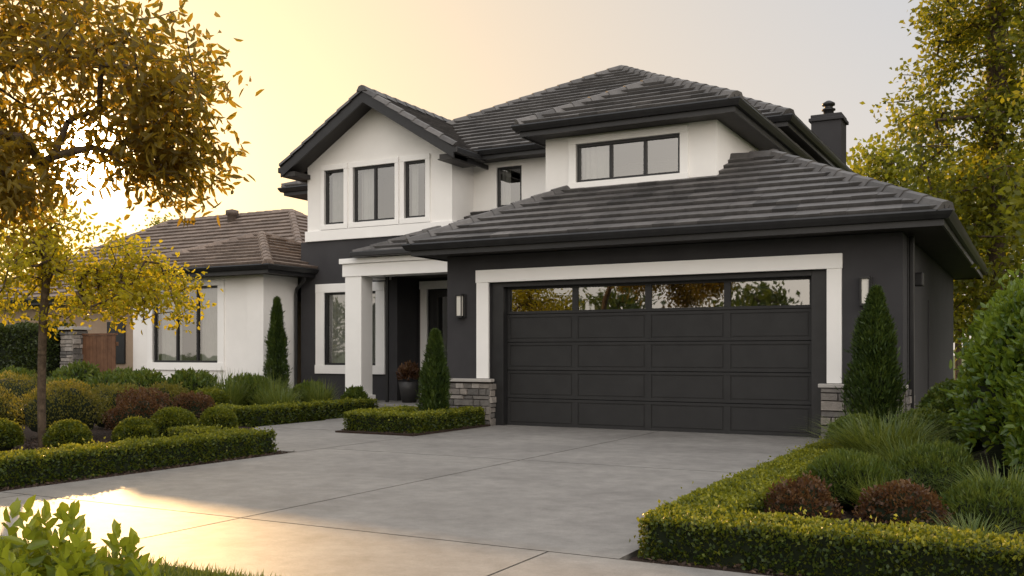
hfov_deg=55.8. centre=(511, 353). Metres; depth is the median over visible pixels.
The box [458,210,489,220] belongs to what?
porch roof tiles
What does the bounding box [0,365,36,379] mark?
leafy shrub
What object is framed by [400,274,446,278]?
porch ceiling
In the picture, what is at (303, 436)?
entry footpath
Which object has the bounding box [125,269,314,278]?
wing roof fascia
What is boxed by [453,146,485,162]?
gable gutter
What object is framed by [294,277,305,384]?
wing downspout
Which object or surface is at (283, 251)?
wing roof tiles
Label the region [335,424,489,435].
planting bed
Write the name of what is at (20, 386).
flowering shrub
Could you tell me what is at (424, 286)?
entry door trim
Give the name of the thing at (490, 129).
roof tiles
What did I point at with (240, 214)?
neighbour roof ridge cap
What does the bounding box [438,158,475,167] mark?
gable side soffit
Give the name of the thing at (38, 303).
neighbour roof fascia
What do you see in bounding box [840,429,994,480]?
ornamental grass
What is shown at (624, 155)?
room interior
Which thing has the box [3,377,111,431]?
flowering shrub
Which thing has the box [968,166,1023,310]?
tall poplar tree
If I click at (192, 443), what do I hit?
box hedge
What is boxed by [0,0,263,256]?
overhanging ash tree
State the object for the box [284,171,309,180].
eave return
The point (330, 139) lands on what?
rake soffit
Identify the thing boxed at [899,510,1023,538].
ornamental grass
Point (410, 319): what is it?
entry side wall
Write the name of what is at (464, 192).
gable side wall
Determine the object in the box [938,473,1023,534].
ornamental grass
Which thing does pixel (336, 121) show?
rake board
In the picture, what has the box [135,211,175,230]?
background tree
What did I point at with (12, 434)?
boxwood ball
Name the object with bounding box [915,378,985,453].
rounded shrub
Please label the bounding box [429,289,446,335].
entry door
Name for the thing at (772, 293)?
garage interior
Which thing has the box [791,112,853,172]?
roof tiles
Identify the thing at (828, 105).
chimney pot
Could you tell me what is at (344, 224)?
window trim
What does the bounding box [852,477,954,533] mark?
barberry shrub
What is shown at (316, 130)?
gable rake cap
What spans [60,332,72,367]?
stone veneer
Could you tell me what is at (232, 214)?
roof vent
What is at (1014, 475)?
ornamental grass
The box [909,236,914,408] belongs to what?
downpipe
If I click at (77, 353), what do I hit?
stone veneer
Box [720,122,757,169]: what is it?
bay side wall
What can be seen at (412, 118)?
gable rake cap
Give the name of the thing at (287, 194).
roof fascia
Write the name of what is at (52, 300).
neighbour roof gutter
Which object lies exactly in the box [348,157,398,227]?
window trim
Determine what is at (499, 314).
garage jamb
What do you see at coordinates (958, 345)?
background tree
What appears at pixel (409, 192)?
room interior
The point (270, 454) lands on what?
mulch chips
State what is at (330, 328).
room interior
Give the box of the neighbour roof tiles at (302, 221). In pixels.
[296,214,307,242]
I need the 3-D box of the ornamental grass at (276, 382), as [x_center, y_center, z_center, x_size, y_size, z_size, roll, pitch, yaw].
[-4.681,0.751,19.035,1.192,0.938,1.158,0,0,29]
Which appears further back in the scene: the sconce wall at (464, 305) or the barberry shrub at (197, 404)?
the sconce wall at (464, 305)
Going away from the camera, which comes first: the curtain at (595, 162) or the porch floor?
the curtain at (595, 162)
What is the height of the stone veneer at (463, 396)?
0.714 m
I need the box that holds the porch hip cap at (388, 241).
[352,226,440,251]
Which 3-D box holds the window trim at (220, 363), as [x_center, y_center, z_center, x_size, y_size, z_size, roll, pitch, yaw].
[-7.773,-0.660,22.978,2.550,2.120,0.070,0,0,29]
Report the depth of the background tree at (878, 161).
39.96 m
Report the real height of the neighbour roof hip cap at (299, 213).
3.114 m
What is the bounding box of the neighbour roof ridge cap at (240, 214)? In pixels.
[169,209,288,221]
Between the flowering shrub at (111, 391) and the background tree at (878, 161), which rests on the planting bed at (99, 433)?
the flowering shrub at (111, 391)
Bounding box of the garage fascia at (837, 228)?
[411,219,982,279]
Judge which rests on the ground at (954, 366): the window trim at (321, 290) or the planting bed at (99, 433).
the planting bed at (99, 433)
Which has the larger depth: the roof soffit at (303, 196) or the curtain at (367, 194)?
the roof soffit at (303, 196)
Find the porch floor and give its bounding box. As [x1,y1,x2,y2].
[374,399,421,407]
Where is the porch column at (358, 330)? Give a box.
[345,276,371,394]
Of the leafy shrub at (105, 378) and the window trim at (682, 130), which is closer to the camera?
the window trim at (682, 130)
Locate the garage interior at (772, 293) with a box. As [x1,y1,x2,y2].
[517,279,810,405]
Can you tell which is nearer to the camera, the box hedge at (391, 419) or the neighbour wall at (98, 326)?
the box hedge at (391, 419)
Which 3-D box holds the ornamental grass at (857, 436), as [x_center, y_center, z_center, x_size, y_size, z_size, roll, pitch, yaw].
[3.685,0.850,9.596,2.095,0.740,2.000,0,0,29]
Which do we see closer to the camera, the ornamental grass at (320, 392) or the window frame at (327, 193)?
the ornamental grass at (320, 392)
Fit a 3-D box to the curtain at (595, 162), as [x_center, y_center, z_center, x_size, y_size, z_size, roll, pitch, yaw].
[1.499,-3.315,16.983,0.547,0.670,0.060,0,0,29]
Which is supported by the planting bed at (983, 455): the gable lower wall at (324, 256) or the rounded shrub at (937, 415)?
the rounded shrub at (937, 415)
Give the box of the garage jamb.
[491,270,826,437]
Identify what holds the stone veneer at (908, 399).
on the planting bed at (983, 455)
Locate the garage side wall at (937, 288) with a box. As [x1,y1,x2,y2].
[905,234,952,407]
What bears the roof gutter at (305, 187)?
attached to the gable left wall
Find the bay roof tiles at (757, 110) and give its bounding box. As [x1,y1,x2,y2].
[739,94,817,162]
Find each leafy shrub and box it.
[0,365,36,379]
[46,373,88,388]
[47,359,104,388]
[85,366,134,393]
[108,366,167,388]
[164,366,222,392]
[224,372,269,405]
[290,379,329,401]
[340,385,369,398]
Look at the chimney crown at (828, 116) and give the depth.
22.82 m
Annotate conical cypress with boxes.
[262,295,292,386]
[415,327,452,410]
[834,284,909,422]
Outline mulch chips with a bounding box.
[0,423,1021,575]
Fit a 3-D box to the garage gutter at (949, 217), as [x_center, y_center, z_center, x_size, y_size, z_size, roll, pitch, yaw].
[4.319,-1.772,18.717,8.420,0.115,10.370,0,0,29]
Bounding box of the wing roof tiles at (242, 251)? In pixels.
[103,234,266,270]
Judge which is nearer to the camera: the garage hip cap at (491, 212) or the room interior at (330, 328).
the garage hip cap at (491, 212)
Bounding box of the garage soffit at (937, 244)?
[423,226,979,278]
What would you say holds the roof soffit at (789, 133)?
on the upper side wall
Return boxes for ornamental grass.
[207,367,254,405]
[240,378,291,404]
[250,371,297,399]
[259,383,307,404]
[296,377,342,401]
[788,402,988,460]
[803,446,896,507]
[831,466,939,516]
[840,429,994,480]
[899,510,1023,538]
[931,452,1023,492]
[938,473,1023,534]
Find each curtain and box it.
[162,290,181,359]
[202,288,216,360]
[332,172,342,222]
[332,295,344,362]
[362,169,373,219]
[372,294,374,362]
[412,164,417,215]
[502,169,510,204]
[583,145,608,178]
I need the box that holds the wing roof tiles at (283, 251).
[266,234,317,268]
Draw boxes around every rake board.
[281,91,362,176]
[362,91,454,157]
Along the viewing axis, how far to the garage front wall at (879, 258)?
14.24 m
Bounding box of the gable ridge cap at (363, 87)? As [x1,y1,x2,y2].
[357,85,450,121]
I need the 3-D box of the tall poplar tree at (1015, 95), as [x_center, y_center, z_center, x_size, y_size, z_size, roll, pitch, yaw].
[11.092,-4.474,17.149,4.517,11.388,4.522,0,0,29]
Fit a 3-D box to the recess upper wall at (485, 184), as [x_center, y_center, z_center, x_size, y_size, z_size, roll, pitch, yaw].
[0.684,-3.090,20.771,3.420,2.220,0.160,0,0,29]
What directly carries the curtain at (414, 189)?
hanging from the room interior at (409, 192)
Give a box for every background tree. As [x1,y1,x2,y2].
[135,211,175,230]
[846,131,926,189]
[898,128,1015,379]
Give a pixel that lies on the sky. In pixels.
(448, 59)
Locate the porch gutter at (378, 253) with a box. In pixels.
[349,249,410,257]
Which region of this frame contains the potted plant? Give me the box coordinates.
[396,360,419,402]
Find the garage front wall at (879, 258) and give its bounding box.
[447,232,904,384]
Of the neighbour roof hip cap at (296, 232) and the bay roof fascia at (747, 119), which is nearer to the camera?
the bay roof fascia at (747, 119)
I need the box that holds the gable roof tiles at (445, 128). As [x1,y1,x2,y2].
[381,96,477,153]
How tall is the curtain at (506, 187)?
0.880 m
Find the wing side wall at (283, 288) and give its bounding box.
[270,275,297,389]
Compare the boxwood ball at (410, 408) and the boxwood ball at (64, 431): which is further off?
the boxwood ball at (410, 408)
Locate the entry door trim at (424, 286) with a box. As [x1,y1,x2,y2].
[419,280,446,393]
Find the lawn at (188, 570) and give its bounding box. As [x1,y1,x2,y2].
[1,533,281,575]
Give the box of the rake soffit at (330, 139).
[289,103,371,172]
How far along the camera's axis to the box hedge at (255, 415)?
16.89 m
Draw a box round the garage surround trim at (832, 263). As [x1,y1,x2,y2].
[476,253,842,383]
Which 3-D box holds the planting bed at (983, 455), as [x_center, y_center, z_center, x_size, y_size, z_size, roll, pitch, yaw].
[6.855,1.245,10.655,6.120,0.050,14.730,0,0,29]
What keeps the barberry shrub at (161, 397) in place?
on the planting bed at (99, 433)
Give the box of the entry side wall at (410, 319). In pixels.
[401,254,418,398]
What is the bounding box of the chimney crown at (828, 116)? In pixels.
[809,112,848,124]
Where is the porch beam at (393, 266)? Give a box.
[339,255,446,277]
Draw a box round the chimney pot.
[822,100,835,113]
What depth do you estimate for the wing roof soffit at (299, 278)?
22.11 m
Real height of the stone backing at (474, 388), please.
0.740 m
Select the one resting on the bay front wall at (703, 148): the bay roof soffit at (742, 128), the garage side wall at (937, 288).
the bay roof soffit at (742, 128)
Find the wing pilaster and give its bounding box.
[247,274,264,379]
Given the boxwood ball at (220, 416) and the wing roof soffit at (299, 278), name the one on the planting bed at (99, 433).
the boxwood ball at (220, 416)
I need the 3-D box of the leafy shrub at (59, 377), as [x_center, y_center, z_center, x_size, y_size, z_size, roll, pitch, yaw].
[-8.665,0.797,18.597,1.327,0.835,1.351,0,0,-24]
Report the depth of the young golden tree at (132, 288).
11.75 m
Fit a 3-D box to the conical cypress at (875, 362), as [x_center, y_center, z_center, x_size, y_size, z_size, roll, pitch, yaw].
[4.561,0.158,12.170,0.819,2.084,0.818,0,0,-9]
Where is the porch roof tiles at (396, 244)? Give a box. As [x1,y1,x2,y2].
[355,229,431,251]
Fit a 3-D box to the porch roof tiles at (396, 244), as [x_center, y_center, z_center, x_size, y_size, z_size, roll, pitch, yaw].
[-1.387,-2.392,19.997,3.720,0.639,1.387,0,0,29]
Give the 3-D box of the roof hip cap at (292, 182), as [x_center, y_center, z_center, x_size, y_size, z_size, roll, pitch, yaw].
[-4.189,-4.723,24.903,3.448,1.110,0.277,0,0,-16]
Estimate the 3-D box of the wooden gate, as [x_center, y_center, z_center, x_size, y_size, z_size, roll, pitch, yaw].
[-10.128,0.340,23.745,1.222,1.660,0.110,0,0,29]
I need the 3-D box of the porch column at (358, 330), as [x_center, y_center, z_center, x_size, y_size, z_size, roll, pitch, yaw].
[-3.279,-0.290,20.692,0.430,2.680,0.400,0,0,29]
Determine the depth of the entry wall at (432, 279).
22.14 m
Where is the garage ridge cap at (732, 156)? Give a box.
[628,150,773,168]
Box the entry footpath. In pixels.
[255,418,487,452]
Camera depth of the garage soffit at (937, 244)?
14.79 m
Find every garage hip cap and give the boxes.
[406,165,628,243]
[770,150,954,210]
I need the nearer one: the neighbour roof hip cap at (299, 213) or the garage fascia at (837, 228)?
the garage fascia at (837, 228)
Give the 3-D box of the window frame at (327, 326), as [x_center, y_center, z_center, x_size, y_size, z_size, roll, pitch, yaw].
[-3.659,-0.565,22.088,1.466,1.666,0.070,0,0,29]
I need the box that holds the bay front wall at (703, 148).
[546,120,719,191]
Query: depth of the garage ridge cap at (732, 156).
16.84 m
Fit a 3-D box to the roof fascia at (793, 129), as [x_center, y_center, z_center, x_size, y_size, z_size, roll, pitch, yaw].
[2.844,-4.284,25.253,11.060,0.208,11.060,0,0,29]
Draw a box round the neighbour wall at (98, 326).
[0,301,300,383]
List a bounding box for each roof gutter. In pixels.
[4,287,300,302]
[140,263,318,274]
[277,175,393,192]
[474,113,851,171]
[511,96,812,159]
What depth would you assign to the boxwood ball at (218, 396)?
17.52 m
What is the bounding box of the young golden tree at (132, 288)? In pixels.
[0,199,222,449]
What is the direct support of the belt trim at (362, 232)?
on the gable lower wall at (324, 256)
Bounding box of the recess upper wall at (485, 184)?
[473,157,545,211]
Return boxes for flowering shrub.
[0,370,54,423]
[0,386,23,420]
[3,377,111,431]
[89,381,150,427]
[146,381,189,405]
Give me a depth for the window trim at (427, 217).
21.12 m
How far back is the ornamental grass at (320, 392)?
18.86 m
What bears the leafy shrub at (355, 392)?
on the planting bed at (99, 433)
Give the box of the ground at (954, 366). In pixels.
[953,356,964,379]
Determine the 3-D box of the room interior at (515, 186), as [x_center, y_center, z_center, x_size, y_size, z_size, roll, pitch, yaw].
[0.237,-3.590,21.645,1.220,1.380,0.930,0,0,29]
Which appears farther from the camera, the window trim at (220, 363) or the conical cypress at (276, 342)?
the window trim at (220, 363)
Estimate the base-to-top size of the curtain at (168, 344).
1.800 m
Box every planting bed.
[0,420,322,490]
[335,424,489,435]
[629,449,1023,575]
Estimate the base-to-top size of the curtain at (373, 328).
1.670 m
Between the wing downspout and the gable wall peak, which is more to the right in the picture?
the gable wall peak
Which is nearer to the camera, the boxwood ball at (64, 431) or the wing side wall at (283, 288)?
the boxwood ball at (64, 431)
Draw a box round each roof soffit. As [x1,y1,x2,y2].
[22,295,300,305]
[143,273,301,283]
[290,194,307,199]
[378,126,829,175]
[525,112,782,151]
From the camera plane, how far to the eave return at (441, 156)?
20.18 m
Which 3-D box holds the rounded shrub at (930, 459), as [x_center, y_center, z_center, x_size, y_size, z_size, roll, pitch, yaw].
[3.482,0.954,7.897,0.867,0.523,0.841,0,0,29]
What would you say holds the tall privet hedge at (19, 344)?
on the planting bed at (99, 433)
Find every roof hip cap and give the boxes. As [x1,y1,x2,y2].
[15,221,168,276]
[135,231,259,264]
[257,231,273,263]
[263,231,300,243]
[281,181,300,186]
[288,209,301,242]
[294,210,307,218]
[446,66,618,123]
[514,75,662,124]
[618,65,794,115]
[657,75,743,98]
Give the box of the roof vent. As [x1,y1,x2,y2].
[226,209,238,221]
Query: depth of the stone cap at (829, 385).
13.38 m
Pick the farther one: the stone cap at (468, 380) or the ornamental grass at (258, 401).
the ornamental grass at (258, 401)
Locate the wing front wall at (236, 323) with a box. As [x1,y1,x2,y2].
[133,274,269,383]
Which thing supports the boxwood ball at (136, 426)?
on the planting bed at (99, 433)
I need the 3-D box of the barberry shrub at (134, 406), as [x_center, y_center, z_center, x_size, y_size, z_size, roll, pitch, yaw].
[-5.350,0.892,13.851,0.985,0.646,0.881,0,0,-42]
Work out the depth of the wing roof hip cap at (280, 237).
24.83 m
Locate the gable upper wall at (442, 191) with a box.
[308,155,455,231]
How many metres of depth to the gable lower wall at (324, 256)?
22.25 m
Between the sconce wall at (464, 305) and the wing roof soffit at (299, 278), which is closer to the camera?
the sconce wall at (464, 305)
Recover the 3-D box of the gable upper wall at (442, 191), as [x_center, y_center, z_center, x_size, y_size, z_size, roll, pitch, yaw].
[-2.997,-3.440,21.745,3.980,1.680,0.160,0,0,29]
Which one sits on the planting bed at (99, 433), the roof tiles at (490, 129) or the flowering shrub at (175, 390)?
the flowering shrub at (175, 390)
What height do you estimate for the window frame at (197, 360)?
1.796 m
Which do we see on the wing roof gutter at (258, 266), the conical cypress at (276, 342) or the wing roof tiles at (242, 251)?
the wing roof tiles at (242, 251)
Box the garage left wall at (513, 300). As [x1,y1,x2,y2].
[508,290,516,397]
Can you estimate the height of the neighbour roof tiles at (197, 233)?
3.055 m
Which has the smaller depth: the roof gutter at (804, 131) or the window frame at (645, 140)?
the window frame at (645, 140)
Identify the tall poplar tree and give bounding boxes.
[860,0,1023,343]
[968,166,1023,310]
[996,0,1023,160]
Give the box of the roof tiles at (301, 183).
[281,175,391,186]
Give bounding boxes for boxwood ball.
[0,418,25,452]
[42,418,92,448]
[110,415,158,443]
[149,406,200,436]
[192,386,235,404]
[199,405,239,428]
[400,406,417,412]
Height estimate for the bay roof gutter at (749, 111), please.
0.115 m
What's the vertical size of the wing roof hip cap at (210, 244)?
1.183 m
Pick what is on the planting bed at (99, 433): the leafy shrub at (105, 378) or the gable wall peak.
the leafy shrub at (105, 378)
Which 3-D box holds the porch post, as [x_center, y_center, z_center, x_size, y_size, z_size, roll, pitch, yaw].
[-2.681,-0.330,20.777,0.060,2.760,0.060,0,0,29]
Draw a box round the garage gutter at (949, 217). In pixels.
[401,208,987,274]
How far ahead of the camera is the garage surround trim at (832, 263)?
14.47 m
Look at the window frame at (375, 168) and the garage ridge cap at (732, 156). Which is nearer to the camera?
the garage ridge cap at (732, 156)
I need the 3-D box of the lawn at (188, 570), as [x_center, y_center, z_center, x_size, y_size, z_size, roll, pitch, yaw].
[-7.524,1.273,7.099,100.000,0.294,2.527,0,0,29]
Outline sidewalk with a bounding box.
[0,492,765,575]
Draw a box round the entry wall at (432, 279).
[419,277,446,398]
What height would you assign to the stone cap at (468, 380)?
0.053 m
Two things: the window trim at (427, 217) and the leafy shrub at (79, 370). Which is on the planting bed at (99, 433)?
the leafy shrub at (79, 370)
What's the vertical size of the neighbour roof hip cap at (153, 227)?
3.114 m
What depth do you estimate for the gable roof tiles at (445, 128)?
21.80 m
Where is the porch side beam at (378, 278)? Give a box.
[372,277,390,280]
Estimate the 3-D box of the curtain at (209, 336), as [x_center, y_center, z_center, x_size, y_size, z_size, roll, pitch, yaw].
[-7.048,-0.680,22.875,0.718,1.800,0.059,0,0,29]
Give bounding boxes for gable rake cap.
[279,90,361,165]
[362,89,458,145]
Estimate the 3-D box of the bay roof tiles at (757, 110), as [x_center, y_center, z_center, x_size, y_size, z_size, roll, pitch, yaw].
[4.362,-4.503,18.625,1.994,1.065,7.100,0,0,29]
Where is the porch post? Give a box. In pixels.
[385,277,388,401]
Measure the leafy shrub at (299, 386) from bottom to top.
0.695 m
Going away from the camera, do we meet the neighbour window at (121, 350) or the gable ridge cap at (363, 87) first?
the gable ridge cap at (363, 87)
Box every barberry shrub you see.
[102,393,163,430]
[115,386,174,410]
[173,391,214,421]
[763,470,844,527]
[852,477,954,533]
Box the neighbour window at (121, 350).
[107,322,125,363]
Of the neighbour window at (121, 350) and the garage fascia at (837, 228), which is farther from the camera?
the neighbour window at (121, 350)
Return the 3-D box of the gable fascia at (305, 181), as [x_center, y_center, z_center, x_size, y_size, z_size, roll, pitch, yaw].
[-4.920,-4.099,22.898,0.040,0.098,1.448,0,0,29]
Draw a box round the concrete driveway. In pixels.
[1,425,820,559]
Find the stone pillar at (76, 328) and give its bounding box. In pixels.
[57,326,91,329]
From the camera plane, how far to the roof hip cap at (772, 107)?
18.66 m
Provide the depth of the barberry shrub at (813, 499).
6.49 m
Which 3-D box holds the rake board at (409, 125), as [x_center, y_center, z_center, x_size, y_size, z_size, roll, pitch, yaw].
[-2.229,-4.906,20.583,2.340,1.712,0.050,0,0,29]
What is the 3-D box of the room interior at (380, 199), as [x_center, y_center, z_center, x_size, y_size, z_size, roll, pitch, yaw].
[-3.783,-3.545,22.803,1.170,1.750,0.930,0,0,29]
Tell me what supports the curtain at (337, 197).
hanging from the room interior at (380, 199)
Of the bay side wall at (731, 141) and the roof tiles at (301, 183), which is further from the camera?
the roof tiles at (301, 183)
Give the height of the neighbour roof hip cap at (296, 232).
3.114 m
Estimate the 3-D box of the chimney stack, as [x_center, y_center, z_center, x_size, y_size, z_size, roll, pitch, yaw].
[7.583,-4.440,23.135,0.690,2.120,0.700,0,0,29]
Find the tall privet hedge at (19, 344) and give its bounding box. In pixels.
[0,316,73,377]
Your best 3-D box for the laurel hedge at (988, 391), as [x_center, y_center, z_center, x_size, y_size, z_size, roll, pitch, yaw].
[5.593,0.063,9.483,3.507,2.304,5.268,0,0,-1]
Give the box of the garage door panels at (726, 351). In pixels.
[507,276,810,436]
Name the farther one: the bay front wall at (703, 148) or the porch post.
the porch post
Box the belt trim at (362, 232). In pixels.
[305,220,453,241]
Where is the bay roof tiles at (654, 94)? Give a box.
[516,80,734,123]
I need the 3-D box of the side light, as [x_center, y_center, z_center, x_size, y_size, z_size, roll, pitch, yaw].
[5.950,-1.080,14.145,0.140,0.200,0.140,0,0,29]
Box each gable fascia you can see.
[283,176,307,182]
[453,155,488,169]
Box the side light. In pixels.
[915,272,923,286]
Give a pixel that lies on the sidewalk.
(255, 547)
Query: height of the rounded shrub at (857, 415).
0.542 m
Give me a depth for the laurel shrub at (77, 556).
3.40 m
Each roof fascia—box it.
[7,292,300,305]
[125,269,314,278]
[284,190,307,200]
[329,121,837,176]
[520,106,795,155]
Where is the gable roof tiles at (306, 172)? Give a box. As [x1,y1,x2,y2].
[280,91,360,173]
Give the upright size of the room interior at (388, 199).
1.750 m
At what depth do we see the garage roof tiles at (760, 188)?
14.90 m
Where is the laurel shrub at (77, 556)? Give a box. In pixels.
[0,495,165,575]
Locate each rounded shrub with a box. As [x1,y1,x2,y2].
[824,412,886,438]
[887,438,994,502]
[890,406,970,448]
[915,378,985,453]
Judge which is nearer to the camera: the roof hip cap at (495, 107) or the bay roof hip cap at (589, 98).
the bay roof hip cap at (589, 98)
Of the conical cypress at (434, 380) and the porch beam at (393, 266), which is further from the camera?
the porch beam at (393, 266)
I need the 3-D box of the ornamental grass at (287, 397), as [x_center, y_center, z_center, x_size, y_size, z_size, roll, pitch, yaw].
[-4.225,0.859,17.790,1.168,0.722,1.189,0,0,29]
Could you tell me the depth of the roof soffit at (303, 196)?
24.66 m
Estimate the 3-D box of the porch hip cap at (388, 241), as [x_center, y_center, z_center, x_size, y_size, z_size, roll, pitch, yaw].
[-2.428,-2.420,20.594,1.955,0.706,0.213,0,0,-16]
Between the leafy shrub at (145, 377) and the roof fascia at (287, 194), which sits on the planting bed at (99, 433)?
the leafy shrub at (145, 377)
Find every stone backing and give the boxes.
[449,382,492,418]
[821,392,905,421]
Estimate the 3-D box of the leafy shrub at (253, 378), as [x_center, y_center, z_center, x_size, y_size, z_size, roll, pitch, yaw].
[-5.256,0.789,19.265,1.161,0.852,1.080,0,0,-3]
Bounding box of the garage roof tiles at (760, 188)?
[407,155,944,243]
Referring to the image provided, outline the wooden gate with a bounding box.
[82,333,118,373]
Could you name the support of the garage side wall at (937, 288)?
on the ground at (954, 366)
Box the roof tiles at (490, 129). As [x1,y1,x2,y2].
[450,69,787,149]
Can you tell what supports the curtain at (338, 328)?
hanging from the room interior at (330, 328)
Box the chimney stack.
[811,119,845,163]
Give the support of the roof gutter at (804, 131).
attached to the roof fascia at (793, 129)
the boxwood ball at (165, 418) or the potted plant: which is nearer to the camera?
the boxwood ball at (165, 418)
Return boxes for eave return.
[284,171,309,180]
[439,153,466,161]
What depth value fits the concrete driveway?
8.84 m
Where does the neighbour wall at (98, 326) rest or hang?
on the ground at (954, 366)
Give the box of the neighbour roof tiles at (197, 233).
[0,211,293,299]
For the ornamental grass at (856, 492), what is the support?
on the planting bed at (983, 455)
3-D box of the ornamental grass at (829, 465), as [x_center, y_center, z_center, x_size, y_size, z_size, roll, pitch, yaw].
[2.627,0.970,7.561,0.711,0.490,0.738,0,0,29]
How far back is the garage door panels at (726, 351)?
14.89 m
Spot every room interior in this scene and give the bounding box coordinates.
[158,289,201,362]
[329,170,383,222]
[329,295,331,362]
[358,164,424,219]
[409,169,410,215]
[501,170,519,204]
[581,139,677,179]
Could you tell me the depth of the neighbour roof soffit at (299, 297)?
28.92 m
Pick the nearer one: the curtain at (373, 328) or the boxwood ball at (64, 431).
the boxwood ball at (64, 431)
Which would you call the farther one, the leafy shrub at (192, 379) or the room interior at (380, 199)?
the room interior at (380, 199)
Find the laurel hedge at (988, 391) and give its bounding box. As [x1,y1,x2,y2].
[938,263,1023,479]
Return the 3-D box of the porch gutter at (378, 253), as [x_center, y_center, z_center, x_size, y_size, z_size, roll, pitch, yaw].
[-1.756,-2.070,19.421,3.700,0.110,0.140,0,0,29]
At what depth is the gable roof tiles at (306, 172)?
21.81 m
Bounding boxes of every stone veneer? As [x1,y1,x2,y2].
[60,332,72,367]
[72,331,87,363]
[448,383,490,423]
[489,383,495,425]
[821,388,904,438]
[902,389,911,411]
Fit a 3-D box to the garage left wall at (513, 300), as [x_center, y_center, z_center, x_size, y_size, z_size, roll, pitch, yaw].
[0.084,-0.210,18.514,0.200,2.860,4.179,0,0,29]
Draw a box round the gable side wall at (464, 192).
[456,166,472,220]
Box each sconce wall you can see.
[455,294,466,317]
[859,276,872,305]
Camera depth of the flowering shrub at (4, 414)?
14.53 m
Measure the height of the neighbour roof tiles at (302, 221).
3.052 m
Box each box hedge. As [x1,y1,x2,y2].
[0,421,278,488]
[212,396,378,426]
[342,404,485,433]
[629,436,1023,575]
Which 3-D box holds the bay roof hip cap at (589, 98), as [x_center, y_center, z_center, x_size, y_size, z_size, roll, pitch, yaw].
[1.407,-4.524,17.283,2.820,1.115,0.277,0,0,-16]
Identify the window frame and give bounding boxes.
[154,286,216,362]
[326,169,342,224]
[326,291,374,364]
[354,164,393,221]
[406,160,424,217]
[497,165,521,207]
[577,134,679,181]
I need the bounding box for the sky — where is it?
[0,0,1023,355]
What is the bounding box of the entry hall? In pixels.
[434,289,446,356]
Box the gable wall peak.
[308,108,446,169]
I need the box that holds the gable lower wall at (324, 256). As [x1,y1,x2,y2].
[301,236,400,400]
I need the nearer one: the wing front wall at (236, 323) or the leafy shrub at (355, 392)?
the leafy shrub at (355, 392)
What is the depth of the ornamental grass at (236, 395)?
18.45 m
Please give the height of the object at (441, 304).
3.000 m
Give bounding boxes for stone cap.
[449,378,493,381]
[818,384,907,388]
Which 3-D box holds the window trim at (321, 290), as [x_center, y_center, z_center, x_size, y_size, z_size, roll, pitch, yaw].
[-3.697,-0.565,22.017,1.990,2.070,0.070,0,0,29]
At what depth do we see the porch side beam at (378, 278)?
21.25 m
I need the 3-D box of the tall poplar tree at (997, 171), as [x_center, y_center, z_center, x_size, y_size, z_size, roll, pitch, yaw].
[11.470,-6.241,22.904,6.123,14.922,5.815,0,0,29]
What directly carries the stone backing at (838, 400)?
attached to the garage front wall at (879, 258)
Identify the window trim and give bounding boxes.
[147,279,224,370]
[315,282,384,373]
[320,163,347,229]
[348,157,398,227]
[399,153,430,223]
[567,124,688,188]
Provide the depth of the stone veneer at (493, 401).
16.06 m
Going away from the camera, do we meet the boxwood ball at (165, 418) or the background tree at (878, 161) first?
the boxwood ball at (165, 418)
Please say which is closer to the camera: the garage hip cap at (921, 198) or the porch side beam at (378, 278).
the garage hip cap at (921, 198)
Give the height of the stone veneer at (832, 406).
0.734 m
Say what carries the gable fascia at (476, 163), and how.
attached to the gable side wall at (464, 192)
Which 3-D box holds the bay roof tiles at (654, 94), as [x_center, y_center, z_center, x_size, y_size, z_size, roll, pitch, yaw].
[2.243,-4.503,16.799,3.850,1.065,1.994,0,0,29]

